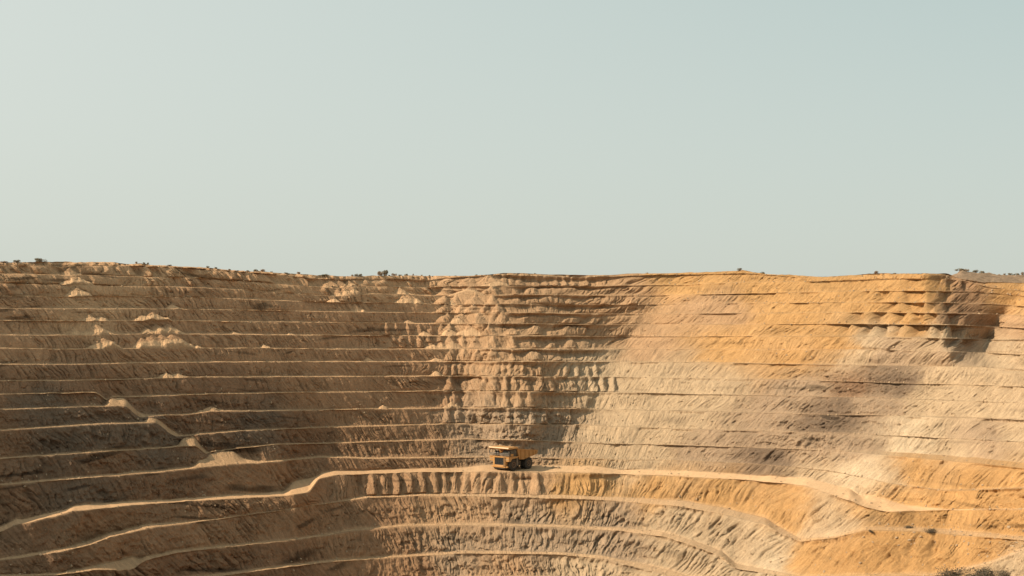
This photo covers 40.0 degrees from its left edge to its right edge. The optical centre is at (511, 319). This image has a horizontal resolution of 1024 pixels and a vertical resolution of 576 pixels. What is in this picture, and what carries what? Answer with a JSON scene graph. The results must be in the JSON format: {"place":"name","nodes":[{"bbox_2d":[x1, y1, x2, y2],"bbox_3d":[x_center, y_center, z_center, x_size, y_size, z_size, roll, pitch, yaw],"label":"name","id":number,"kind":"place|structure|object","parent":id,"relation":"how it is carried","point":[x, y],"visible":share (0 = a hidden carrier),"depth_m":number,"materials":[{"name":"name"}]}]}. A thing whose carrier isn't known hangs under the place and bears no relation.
{"place":"outdoors","nodes":[
{"label":"outdoors","id":0,"kind":"place"},
{"bbox_2d":[0,465,993,531],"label":"haul road","id":1,"kind":"structure","parent":0,"point":[307,484],"depth_m":301.59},
{"bbox_2d":[488,445,537,470],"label":"haul truck","id":2,"kind":"object","parent":1,"relation":"on","point":[511,458],"visible":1,"depth_m":324.83,"materials":[{"name":"metal"}]},
{"bbox_2d":[0,261,1023,525],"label":"terraces","id":3,"kind":"object","parent":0,"point":[150,341],"visible":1,"depth_m":332.20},
{"bbox_2d":[0,263,1023,575],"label":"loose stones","id":4,"kind":"object","parent":3,"relation":"on","point":[618,415],"visible":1,"depth_m":319.59,"materials":[{"name":"brown stone"}]},
{"bbox_2d":[0,471,1023,575],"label":"terraces","id":5,"kind":"object","parent":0,"point":[156,549],"visible":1,"depth_m":290.24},
{"bbox_2d":[924,528,936,532],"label":"dry scrub","id":6,"kind":"object","parent":5,"relation":"on","point":[931,531],"visible":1,"depth_m":258.09,"materials":[{"name":"brown plant"}]},
{"bbox_2d":[935,565,965,575],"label":"dry scrub","id":7,"kind":"object","parent":5,"relation":"on","point":[947,572],"visible":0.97,"depth_m":242.86,"materials":[{"name":"brown plant"}]},
{"bbox_2d":[963,566,994,575],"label":"dry scrub","id":8,"kind":"object","parent":5,"relation":"on","point":[983,572],"visible":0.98,"depth_m":236.59,"materials":[{"name":"brown plant"}]},
{"bbox_2d":[992,568,1009,575],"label":"dry scrub","id":9,"kind":"object","parent":5,"relation":"on","point":[1001,573],"visible":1,"depth_m":231.34,"materials":[{"name":"brown plant"}]},
{"bbox_2d":[0,0,1023,276],"label":"sky","id":10,"kind":"structure","parent":0,"point":[816,138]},
{"bbox_2d":[952,270,1023,282],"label":"desert hill","id":11,"kind":"structure","parent":0,"point":[982,277],"depth_m":364.07,"materials":[{"name":"beige soil"}]},
{"bbox_3d":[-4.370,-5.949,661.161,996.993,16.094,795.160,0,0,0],"label":"plateau","id":12,"kind":"structure","parent":0,"visible":0},
{"bbox_2d":[34,258,45,261],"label":"shrub","id":13,"kind":"object","parent":12,"relation":"on","point":[39,260],"visible":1,"depth_m":323.09,"materials":[{"name":"brown plant"}]}
]}

